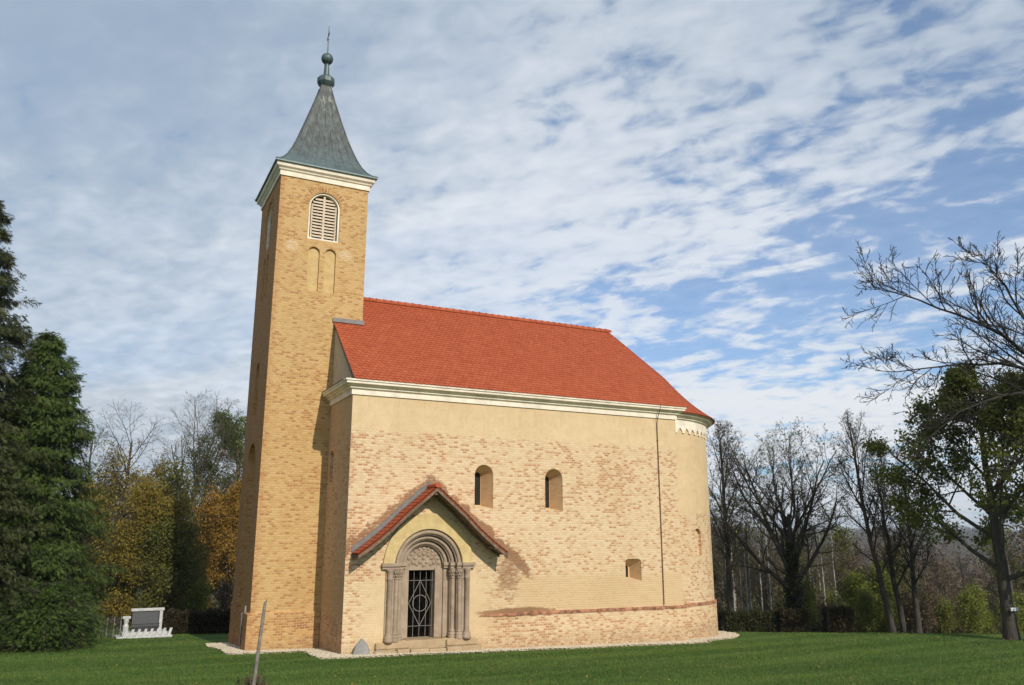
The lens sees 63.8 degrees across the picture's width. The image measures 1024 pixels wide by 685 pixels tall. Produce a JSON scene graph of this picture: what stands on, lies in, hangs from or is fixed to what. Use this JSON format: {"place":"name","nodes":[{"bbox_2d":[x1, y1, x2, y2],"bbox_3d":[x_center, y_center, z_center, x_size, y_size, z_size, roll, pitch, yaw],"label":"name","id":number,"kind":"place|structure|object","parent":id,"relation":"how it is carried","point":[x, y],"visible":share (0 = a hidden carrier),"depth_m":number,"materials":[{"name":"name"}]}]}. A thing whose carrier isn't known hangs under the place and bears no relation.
{"place":"outdoors","nodes":[
{"label":"outdoors","id":0,"kind":"place"},
{"bbox_2d":[0,530,1023,684],"bbox_3d":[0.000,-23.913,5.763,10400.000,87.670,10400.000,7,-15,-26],"label":"lawn","id":1,"kind":"structure","parent":0,"point":[216,637],"depth_m":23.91,"materials":[{"name":"green plant"}]},
{"bbox_2d":[0,200,61,651],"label":"cypress tree","id":2,"kind":"object","parent":1,"relation":"on","point":[12,334],"visible":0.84,"depth_m":29.61,"materials":[{"name":"green plant"}]},
{"bbox_2d":[0,577,112,652],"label":"juniper bush","id":3,"kind":"object","parent":1,"relation":"on","point":[43,625],"visible":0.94,"depth_m":27.80,"materials":[{"name":"green plant"}]},
{"bbox_2d":[0,328,127,648],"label":"cypress tree","id":4,"kind":"object","parent":1,"relation":"on","point":[48,381],"visible":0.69,"depth_m":31.10,"materials":[{"name":"green plant"}]},
{"bbox_2d":[65,428,122,571],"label":"bare tree","id":5,"kind":"object","parent":1,"relation":"on","point":[90,457],"visible":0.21,"depth_m":49.76,"materials":[{"name":"grey plant"}]},
{"bbox_2d":[74,473,126,580],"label":"woodland tree","id":6,"kind":"object","parent":1,"relation":"on","point":[114,493],"visible":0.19,"depth_m":53.39,"materials":[{"name":"green plant"}]},
{"bbox_2d":[90,563,126,624],"bbox_3d":[-21.613,13.566,44.153,1.771,4.057,2.531,-12,-18,41],"label":"bush","id":7,"kind":"object","parent":1,"relation":"on","point":[108,592],"visible":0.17,"depth_m":43.77,"materials":[{"name":"green plant"}]},
{"bbox_2d":[95,616,123,637],"bbox_3d":[-16.544,11.718,33.794,1.225,0.891,0.033,8,-16,-29],"label":"iron fence","id":8,"kind":"object","parent":1,"relation":"on","point":[115,631],"visible":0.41,"depth_m":33.86,"materials":[{"name":"black metal"}]},
{"bbox_2d":[96,468,141,576],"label":"woodland tree","id":9,"kind":"object","parent":1,"relation":"on","point":[118,516],"visible":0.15,"depth_m":53.05,"materials":[{"name":"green plant"}]},
{"bbox_2d":[68,399,189,626],"bbox_3d":[-21.443,9.258,44.901,6.606,12.586,6.764,7,-15,-26],"label":"hornbeam tree","id":10,"kind":"object","parent":1,"relation":"on","point":[115,473],"visible":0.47,"depth_m":44.73,"materials":[{"name":"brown plant"}]},
{"bbox_2d":[119,576,138,622],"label":"bush","id":11,"kind":"object","parent":1,"relation":"on","point":[132,591],"visible":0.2,"depth_m":45.52,"materials":[{"name":"green plant"}]},
{"bbox_2d":[110,470,158,586],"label":"woodland tree","id":12,"kind":"object","parent":1,"relation":"on","point":[131,510],"visible":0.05,"depth_m":53.40,"materials":[{"name":"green plant"}]},
{"bbox_2d":[114,607,172,638],"bbox_3d":[-15.267,11.735,34.139,2.107,1.342,1.204,8,-16,-29],"label":"grave monument","id":13,"kind":"object","parent":1,"relation":"on","point":[146,623],"visible":0.94,"depth_m":34.05,"materials":[{"name":"white stone"}]},
{"bbox_2d":[96,474,200,628],"bbox_3d":[-18.954,11.209,42.541,5.475,8.572,5.319,7,-15,-26],"label":"hornbeam tree","id":14,"kind":"object","parent":1,"relation":"on","point":[144,505],"visible":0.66,"depth_m":42.16,"materials":[{"name":"green plant"}]},
{"bbox_2d":[154,576,177,622],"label":"bush","id":15,"kind":"object","parent":1,"relation":"on","point":[167,603],"visible":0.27,"depth_m":41.44,"materials":[{"name":"green plant"}]},
{"bbox_2d":[134,459,206,568],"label":"woodland tree","id":16,"kind":"object","parent":1,"relation":"on","point":[177,475],"visible":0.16,"depth_m":53.97,"materials":[{"name":"green plant"}]},
{"bbox_2d":[128,510,215,628],"bbox_3d":[-17.292,11.784,41.965,4.403,6.379,4.904,7,-15,-26],"label":"shrub","id":17,"kind":"object","parent":1,"relation":"on","point":[165,529],"visible":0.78,"depth_m":41.45,"materials":[{"name":"green plant"}]},
{"bbox_2d":[171,574,189,608],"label":"bush","id":18,"kind":"object","parent":1,"relation":"on","point":[179,595],"visible":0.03,"depth_m":43.60,"materials":[{"name":"green plant"}]},
{"bbox_2d":[129,390,245,606],"bbox_3d":[-23.057,11.467,58.980,8.490,16.416,9.649,12,-18,-42],"label":"oak tree","id":19,"kind":"object","parent":1,"relation":"on","point":[203,458],"visible":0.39,"depth_m":59.07,"materials":[{"name":"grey plant"}]},
{"bbox_2d":[163,607,230,633],"bbox_3d":[-13.641,12.354,36.326,3.220,1.338,1.290,4,-14,-15],"label":"hedge","id":20,"kind":"object","parent":1,"relation":"on","point":[213,620],"visible":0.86,"depth_m":35.92,"materials":[{"name":"green plant"}]},
{"bbox_2d":[182,574,214,611],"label":"bush","id":21,"kind":"object","parent":1,"relation":"on","point":[201,590],"visible":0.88,"depth_m":41.23,"materials":[{"name":"green plant"}]},
{"bbox_2d":[179,404,246,605],"bbox_3d":[-20.403,12.369,60.455,8.365,15.538,8.050,7,-15,-26],"label":"lime tree","id":22,"kind":"object","parent":1,"relation":"on","point":[241,439],"visible":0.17,"depth_m":60.57,"materials":[{"name":"green plant"}]},
{"bbox_2d":[185,473,241,608],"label":"beech tree","id":23,"kind":"object","parent":1,"relation":"on","point":[232,500],"visible":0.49,"depth_m":52.64,"materials":[{"name":"orange plant"}]},
{"bbox_2d":[194,441,244,597],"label":"woodland tree","id":24,"kind":"object","parent":1,"relation":"on","point":[235,476],"visible":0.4,"depth_m":55.97,"materials":[{"name":"green plant"}]},
{"bbox_2d":[209,573,233,611],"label":"bush","id":25,"kind":"object","parent":1,"relation":"on","point":[223,605],"visible":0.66,"depth_m":45.17,"materials":[{"name":"green plant"}]},
{"bbox_2d":[236,670,269,684],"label":"dry weed","id":26,"kind":"object","parent":1,"relation":"on","point":[249,681],"visible":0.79,"depth_m":15.86,"materials":[{"name":"brown plant"}]},
{"bbox_2d":[252,600,266,684],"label":"wooden post","id":27,"kind":"object","parent":1,"relation":"on","point":[259,645],"visible":1,"depth_m":14.77,"materials":[{"name":"grey wood"}]},
{"bbox_2d":[352,638,369,654],"bbox_3d":[-4.722,9.542,25.723,0.577,0.534,0.287,7,-15,-26],"label":"grey stone","id":28,"kind":"object","parent":1,"relation":"on","point":[361,647],"visible":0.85,"depth_m":25.70,"materials":[{"name":"grey stone"}]},
{"bbox_2d":[206,631,738,658],"bbox_3d":[-0.266,11.774,32.298,21.758,0.906,9.559,7,-15,-26],"label":"gravel strip","id":29,"kind":"object","parent":1,"relation":"on","point":[692,642],"visible":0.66,"depth_m":27.02,"materials":[{"name":"beige gravel"}]},
{"bbox_2d":[228,26,717,653],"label":"church","id":30,"kind":"structure","parent":1,"relation":"on","point":[420,478],"depth_m":30.03,"materials":[{"name":"brick"}]},
{"bbox_2d":[407,570,429,636],"bbox_3d":[-3.222,8.881,28.137,1.060,2.228,0.060,7,-15,-26],"label":"door","id":31,"kind":"structure","parent":30,"relation":"in","point":[421,630],"depth_m":28.11,"materials":[{"name":"black metal"}]},
{"bbox_2d":[475,472,479,504],"bbox_3d":[-1.276,5.283,29.648,0.250,1.215,0.030,7,-15,-26],"label":"window","id":32,"kind":"structure","parent":30,"relation":"in","point":[477,476],"depth_m":29.65,"materials":[{"name":"black glass"}]},
{"bbox_2d":[545,476,548,507],"bbox_3d":[1.261,5.631,30.876,0.250,1.215,0.030,7,-15,-26],"label":"window","id":33,"kind":"structure","parent":30,"relation":"in","point":[546,478],"depth_m":30.88,"materials":[{"name":"black glass"}]},
{"bbox_2d":[0,632,1022,684],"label":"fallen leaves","id":34,"kind":"object","parent":1,"relation":"on","point":[519,673],"visible":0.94,"depth_m":21.21,"materials":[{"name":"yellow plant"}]},
{"bbox_2d":[710,513,725,610],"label":"birch tree","id":35,"kind":"object","parent":1,"relation":"on","point":[716,566],"visible":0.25,"depth_m":50.42,"materials":[{"name":"grey plant"}]},
{"bbox_2d":[712,536,741,630],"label":"woodland tree","id":36,"kind":"object","parent":1,"relation":"on","point":[725,581],"visible":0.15,"depth_m":54.45,"materials":[{"name":"brown plant"}]},
{"bbox_2d":[711,534,743,626],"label":"woodland tree","id":37,"kind":"object","parent":1,"relation":"on","point":[722,580],"visible":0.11,"depth_m":54.12,"materials":[{"name":"brown plant"}]},
{"bbox_2d":[711,501,744,608],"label":"birch tree","id":38,"kind":"object","parent":1,"relation":"on","point":[720,572],"visible":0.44,"depth_m":50.34,"materials":[{"name":"grey plant"}]},
{"bbox_2d":[706,418,753,610],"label":"bare tree","id":39,"kind":"object","parent":1,"relation":"on","point":[727,555],"visible":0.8,"depth_m":42.46,"materials":[{"name":"brown plant"}]},
{"bbox_2d":[712,520,750,611],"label":"woodland tree","id":40,"kind":"object","parent":1,"relation":"on","point":[720,602],"visible":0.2,"depth_m":54.05,"materials":[{"name":"brown plant"}]},
{"bbox_2d":[713,502,755,610],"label":"birch tree","id":41,"kind":"object","parent":1,"relation":"on","point":[733,596],"visible":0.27,"depth_m":52.16,"materials":[{"name":"grey plant"}]},
{"bbox_2d":[719,498,759,610],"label":"birch tree","id":42,"kind":"object","parent":1,"relation":"on","point":[740,590],"visible":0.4,"depth_m":47.17,"materials":[{"name":"grey plant"}]},
{"bbox_2d":[714,525,764,609],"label":"woodland tree","id":43,"kind":"object","parent":1,"relation":"on","point":[742,583],"visible":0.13,"depth_m":58.76,"materials":[{"name":"brown plant"}]},
{"bbox_2d":[733,496,762,610],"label":"birch tree","id":44,"kind":"object","parent":1,"relation":"on","point":[749,583],"visible":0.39,"depth_m":46.85,"materials":[{"name":"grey plant"}]},
{"bbox_2d":[730,521,766,610],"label":"birch tree","id":45,"kind":"object","parent":1,"relation":"on","point":[747,590],"visible":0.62,"depth_m":46.28,"materials":[{"name":"grey plant"}]},
{"bbox_2d":[717,607,781,632],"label":"hedge","id":46,"kind":"object","parent":1,"relation":"on","point":[741,620],"visible":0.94,"depth_m":38.25,"materials":[{"name":"green plant"}]},
{"bbox_2d":[744,548,776,621],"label":"woodland tree","id":47,"kind":"object","parent":1,"relation":"on","point":[761,583],"visible":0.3,"depth_m":57.48,"materials":[{"name":"brown plant"}]},
{"bbox_2d":[743,520,778,611],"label":"birch tree","id":48,"kind":"object","parent":1,"relation":"on","point":[761,602],"visible":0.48,"depth_m":49.26,"materials":[{"name":"grey plant"}]},
{"bbox_2d":[740,497,785,631],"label":"woodland tree","id":49,"kind":"object","parent":1,"relation":"on","point":[766,597],"visible":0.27,"depth_m":57.12,"materials":[{"name":"brown plant"}]},
{"bbox_2d":[749,494,782,610],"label":"birch tree","id":50,"kind":"object","parent":1,"relation":"on","point":[769,575],"visible":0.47,"depth_m":47.62,"materials":[{"name":"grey plant"}]},
{"bbox_2d":[751,567,780,611],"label":"woodland tree","id":51,"kind":"object","parent":1,"relation":"on","point":[768,589],"visible":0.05,"depth_m":62.90,"materials":[{"name":"brown plant"}]},
{"bbox_2d":[772,564,785,608],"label":"woodland tree","id":52,"kind":"object","parent":1,"relation":"on","point":[779,589],"visible":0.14,"depth_m":56.54,"materials":[{"name":"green plant"}]},
{"bbox_2d":[712,416,862,632],"bbox_3d":[14.135,9.421,42.017,6.917,11.261,6.940,12,-18,-42],"label":"oak tree","id":53,"kind":"object","parent":1,"relation":"on","point":[792,583],"visible":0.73,"depth_m":41.69,"materials":[{"name":"brown plant"}]},
{"bbox_2d":[771,606,810,632],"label":"hedge","id":54,"kind":"object","parent":1,"relation":"on","point":[793,620],"visible":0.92,"depth_m":38.26,"materials":[{"name":"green plant"}]},
{"bbox_2d":[768,531,821,615],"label":"woodland tree","id":55,"kind":"object","parent":1,"relation":"on","point":[784,600],"visible":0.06,"depth_m":54.06,"materials":[{"name":"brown plant"}]},
{"bbox_2d":[795,524,826,594],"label":"birch tree","id":56,"kind":"object","parent":1,"relation":"on","point":[805,558],"visible":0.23,"depth_m":50.84,"materials":[{"name":"grey plant"}]},
{"bbox_2d":[801,578,824,631],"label":"bush","id":57,"kind":"object","parent":1,"relation":"on","point":[808,599],"visible":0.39,"depth_m":44.41,"materials":[{"name":"green plant"}]},
{"bbox_2d":[796,521,833,593],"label":"birch tree","id":58,"kind":"object","parent":1,"relation":"on","point":[816,562],"visible":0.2,"depth_m":54.02,"materials":[{"name":"grey plant"}]},
{"bbox_2d":[807,580,829,632],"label":"bush","id":59,"kind":"object","parent":1,"relation":"on","point":[819,606],"visible":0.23,"depth_m":47.07,"materials":[{"name":"green plant"}]},
{"bbox_2d":[810,534,833,604],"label":"birch tree","id":60,"kind":"object","parent":1,"relation":"on","point":[820,573],"visible":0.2,"depth_m":53.55,"materials":[{"name":"grey plant"}]},
{"bbox_2d":[805,505,842,614],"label":"birch tree","id":61,"kind":"object","parent":1,"relation":"on","point":[821,557],"visible":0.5,"depth_m":49.17,"materials":[{"name":"grey plant"}]},
{"bbox_2d":[816,584,844,629],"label":"bush","id":62,"kind":"object","parent":1,"relation":"on","point":[834,601],"visible":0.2,"depth_m":49.45,"materials":[{"name":"green plant"}]},
{"bbox_2d":[813,507,849,605],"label":"birch tree","id":63,"kind":"object","parent":1,"relation":"on","point":[833,573],"visible":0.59,"depth_m":47.00,"materials":[{"name":"grey plant"}]},
{"bbox_2d":[821,546,847,596],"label":"woodland tree","id":64,"kind":"object","parent":1,"relation":"on","point":[831,573],"visible":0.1,"depth_m":84.96,"materials":[{"name":"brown plant"}]},
{"bbox_2d":[820,605,855,632],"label":"hedge","id":65,"kind":"object","parent":1,"relation":"on","point":[841,619],"visible":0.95,"depth_m":37.96,"materials":[{"name":"green plant"}]},
{"bbox_2d":[815,525,860,605],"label":"woodland tree","id":66,"kind":"object","parent":1,"relation":"on","point":[846,530],"visible":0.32,"depth_m":59.73,"materials":[{"name":"brown plant"}]},
{"bbox_2d":[826,548,859,603],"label":"woodland tree","id":67,"kind":"object","parent":1,"relation":"on","point":[848,563],"visible":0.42,"depth_m":57.68,"materials":[{"name":"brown plant"}]},
{"bbox_2d":[831,533,866,593],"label":"woodland tree","id":68,"kind":"object","parent":1,"relation":"on","point":[855,559],"visible":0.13,"depth_m":88.40,"materials":[{"name":"brown plant"}]},
{"bbox_2d":[834,565,874,632],"bbox_3d":[18.703,14.241,44.466,2.341,4.451,2.430,-4,-14,17],"label":"bush","id":69,"kind":"object","parent":1,"relation":"on","point":[851,588],"visible":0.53,"depth_m":44.46,"materials":[{"name":"green plant"}]},
{"bbox_2d":[831,408,901,632],"bbox_3d":[17.141,8.692,39.892,2.923,11.134,3.023,7,-15,-26],"label":"bare tree","id":70,"kind":"object","parent":1,"relation":"on","point":[880,582],"visible":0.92,"depth_m":39.99,"materials":[{"name":"brown plant"}]},
{"bbox_2d":[711,526,1023,632],"bbox_3d":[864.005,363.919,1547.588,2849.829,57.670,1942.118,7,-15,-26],"label":"forest","id":71,"kind":"object","parent":1,"relation":"on","point":[963,550],"visible":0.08,"depth_m":716.79,"materials":[{"name":"brown plant"}]},
{"bbox_2d":[852,583,883,632],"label":"bush","id":72,"kind":"object","parent":1,"relation":"on","point":[865,600],"visible":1,"depth_m":42.06,"materials":[{"name":"green plant"}]},
{"bbox_2d":[847,519,909,597],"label":"woodland tree","id":73,"kind":"object","parent":1,"relation":"on","point":[863,559],"visible":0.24,"depth_m":55.30,"materials":[{"name":"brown plant"}]},
{"bbox_2d":[858,523,904,601],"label":"woodland tree","id":74,"kind":"object","parent":1,"relation":"on","point":[876,550],"visible":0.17,"depth_m":61.65,"materials":[{"name":"brown plant"}]},
{"bbox_2d":[864,561,905,632],"bbox_3d":[20.207,14.090,44.532,2.598,4.951,2.503,3,-14,-11],"label":"bush","id":75,"kind":"object","parent":1,"relation":"on","point":[886,580],"visible":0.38,"depth_m":44.47,"materials":[{"name":"green plant"}]},
{"bbox_2d":[870,591,899,632],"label":"bush","id":76,"kind":"object","parent":1,"relation":"on","point":[880,606],"visible":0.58,"depth_m":43.37,"materials":[{"name":"green plant"}]},
{"bbox_2d":[855,437,925,632],"bbox_3d":[18.632,9.548,40.324,3.141,9.852,3.217,7,-15,-26],"label":"bare tree","id":77,"kind":"object","parent":1,"relation":"on","point":[895,585],"visible":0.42,"depth_m":40.16,"materials":[{"name":"brown plant"}]},
{"bbox_2d":[874,541,919,624],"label":"woodland tree","id":78,"kind":"object","parent":1,"relation":"on","point":[898,571],"visible":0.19,"depth_m":54.90,"materials":[{"name":"brown plant"}]},
{"bbox_2d":[871,447,936,632],"bbox_3d":[19.389,9.674,40.018,3.198,9.269,3.195,7,-15,-26],"label":"bare tree","id":79,"kind":"object","parent":1,"relation":"on","point":[913,587],"visible":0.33,"depth_m":39.48,"materials":[{"name":"brown plant"}]},
{"bbox_2d":[892,584,925,632],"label":"bush","id":80,"kind":"object","parent":1,"relation":"on","point":[904,604],"visible":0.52,"depth_m":41.52,"materials":[{"name":"green plant"}]},
{"bbox_2d":[896,535,924,629],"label":"woodland tree","id":81,"kind":"object","parent":1,"relation":"on","point":[908,568],"visible":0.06,"depth_m":58.50,"materials":[{"name":"brown plant"}]},
{"bbox_2d":[904,578,949,632],"bbox_3d":[20.479,13.286,40.797,2.318,3.198,1.622,4,-14,-18],"label":"bush","id":82,"kind":"object","parent":1,"relation":"on","point":[924,604],"visible":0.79,"depth_m":40.57,"materials":[{"name":"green plant"}]},
{"bbox_2d":[840,232,1023,482],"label":"apple tree","id":83,"kind":"object","parent":1,"relation":"on","point":[984,323],"visible":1,"depth_m":31.71,"materials":[{"name":"grey plant"}]},
{"bbox_2d":[914,540,962,612],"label":"woodland tree","id":84,"kind":"object","parent":1,"relation":"on","point":[944,587],"visible":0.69,"depth_m":54.34,"materials":[{"name":"brown plant"}]},
{"bbox_2d":[922,560,958,605],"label":"woodland tree","id":85,"kind":"object","parent":1,"relation":"on","point":[942,582],"visible":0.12,"depth_m":79.22,"materials":[{"name":"brown plant"}]},
{"bbox_2d":[860,362,1023,639],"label":"maple tree","id":86,"kind":"object","parent":1,"relation":"on","point":[996,508],"visible":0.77,"depth_m":34.63,"materials":[{"name":"green plant"}]},
{"bbox_2d":[923,558,960,609],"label":"woodland tree","id":87,"kind":"object","parent":1,"relation":"on","point":[947,593],"visible":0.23,"depth_m":56.01,"materials":[{"name":"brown plant"}]},
{"bbox_2d":[930,588,957,632],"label":"bush","id":88,"kind":"object","parent":1,"relation":"on","point":[937,598],"visible":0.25,"depth_m":42.77,"materials":[{"name":"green plant"}]},
{"bbox_2d":[932,595,959,632],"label":"bush","id":89,"kind":"object","parent":1,"relation":"on","point":[945,613],"visible":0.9,"depth_m":41.54,"materials":[{"name":"green plant"}]},
{"bbox_2d":[951,589,977,633],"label":"bush","id":90,"kind":"object","parent":1,"relation":"on","point":[962,630],"visible":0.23,"depth_m":44.91,"materials":[{"name":"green plant"}]},
{"bbox_2d":[951,550,981,614],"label":"woodland tree","id":91,"kind":"object","parent":1,"relation":"on","point":[963,580],"visible":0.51,"depth_m":58.92,"materials":[{"name":"brown plant"}]},
{"bbox_2d":[950,555,986,621],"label":"woodland tree","id":92,"kind":"object","parent":1,"relation":"on","point":[965,574],"visible":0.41,"depth_m":86.56,"materials":[{"name":"brown plant"}]},
{"bbox_2d":[953,587,989,633],"bbox_3d":[23.128,13.751,41.375,1.738,2.820,1.675,-2,-14,7],"label":"bush","id":93,"kind":"object","parent":1,"relation":"on","point":[970,607],"visible":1,"depth_m":41.31,"materials":[{"name":"green plant"}]},
{"bbox_2d":[956,578,998,633],"bbox_3d":[24.137,14.118,42.918,1.908,3.489,1.838,3,-14,-13],"label":"bush","id":94,"kind":"object","parent":1,"relation":"on","point":[972,587],"visible":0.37,"depth_m":42.84,"materials":[{"name":"green plant"}]},
{"bbox_2d":[977,561,1001,633],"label":"woodland tree","id":95,"kind":"object","parent":1,"relation":"on","point":[990,595],"visible":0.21,"depth_m":80.54,"materials":[{"name":"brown plant"}]},
{"bbox_2d":[980,606,999,633],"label":"bush","id":96,"kind":"object","parent":1,"relation":"on","point":[990,631],"visible":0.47,"depth_m":43.92,"materials":[{"name":"green plant"}]},
{"bbox_2d":[972,541,1023,633],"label":"woodland tree","id":97,"kind":"object","parent":1,"relation":"on","point":[995,577],"visible":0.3,"depth_m":57.40,"materials":[{"name":"brown plant"}]},
{"bbox_2d":[979,509,1023,616],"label":"woodland tree","id":98,"kind":"object","parent":1,"relation":"on","point":[1007,560],"visible":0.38,"depth_m":54.76,"materials":[{"name":"brown plant"}]},
{"bbox_2d":[995,598,1023,633],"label":"bush","id":99,"kind":"object","parent":1,"relation":"on","point":[1017,613],"visible":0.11,"depth_m":43.74,"materials":[{"name":"green plant"}]},
{"bbox_2d":[1005,499,1023,595],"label":"woodland tree","id":100,"kind":"object","parent":1,"relation":"on","point":[1021,536],"visible":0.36,"depth_m":55.93,"materials":[{"name":"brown plant"}]},
{"bbox_2d":[1010,586,1023,620],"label":"bush","id":101,"kind":"object","parent":1,"relation":"on","point":[1018,596],"visible":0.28,"depth_m":51.35,"materials":[{"name":"green plant"}]},
{"bbox_2d":[1014,601,1023,633],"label":"bush","id":102,"kind":"object","parent":1,"relation":"on","point":[1022,610],"visible":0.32,"depth_m":49.83,"materials":[{"name":"green plant"}]},
{"bbox_2d":[0,0,1023,532],"label":"sky","id":103,"kind":"structure","parent":0,"point":[695,183],"materials":[{"name":"blue"}]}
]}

